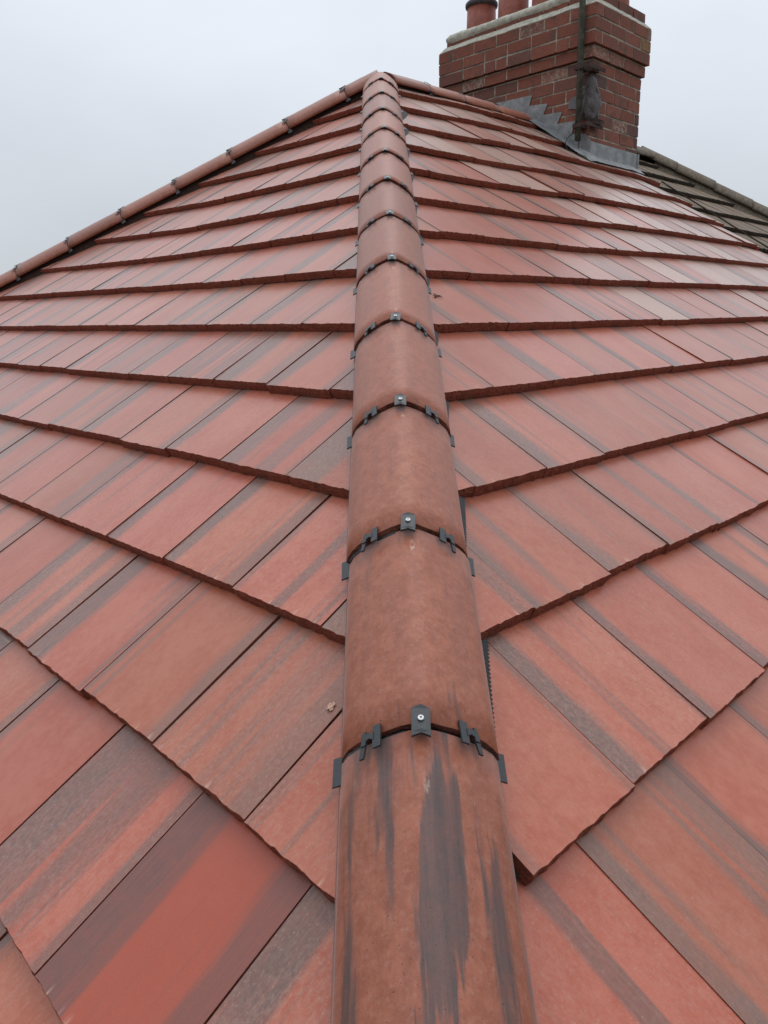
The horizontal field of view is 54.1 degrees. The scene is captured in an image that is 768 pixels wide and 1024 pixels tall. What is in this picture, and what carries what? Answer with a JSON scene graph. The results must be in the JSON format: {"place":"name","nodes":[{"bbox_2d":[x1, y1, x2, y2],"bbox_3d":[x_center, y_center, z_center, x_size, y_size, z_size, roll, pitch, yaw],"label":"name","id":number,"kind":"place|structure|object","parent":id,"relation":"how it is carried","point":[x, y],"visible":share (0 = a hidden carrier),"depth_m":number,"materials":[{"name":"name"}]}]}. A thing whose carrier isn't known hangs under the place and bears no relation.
{"place":"outdoors","nodes":[
{"label":"outdoors","id":0,"kind":"place"},
{"bbox_2d":[0,70,767,1023],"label":"house","id":1,"kind":"structure","parent":0,"point":[292,446],"depth_m":1.67,"materials":[{"name":"tile"}]},
{"bbox_2d":[326,701,334,710],"bbox_3d":[-0.094,0.339,1.312,0.018,0.006,0.019,13,48,44],"label":"dry leaf","id":2,"kind":"object","parent":1,"relation":"on","point":[330,706],"visible":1,"depth_m":1.31,"materials":[{"name":"beige plant"}]},
{"bbox_2d":[439,0,651,174],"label":"chimney","id":3,"kind":"object","parent":1,"relation":"on","point":[519,55],"visible":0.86,"depth_m":6.31,"materials":[{"name":"red brick"}]},
{"bbox_2d":[565,0,605,153],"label":"aerial mast","id":4,"kind":"object","parent":3,"relation":"attached to","point":[580,68],"visible":0.91,"depth_m":5.97,"materials":[{"name":"metal"}]},
{"bbox_2d":[0,0,767,274],"label":"sky","id":5,"kind":"structure","parent":0,"point":[104,104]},
{"bbox_2d":[636,146,767,254],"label":"house","id":6,"kind":"structure","parent":0,"point":[737,213],"depth_m":7.69,"materials":[{"name":"brown tile"}]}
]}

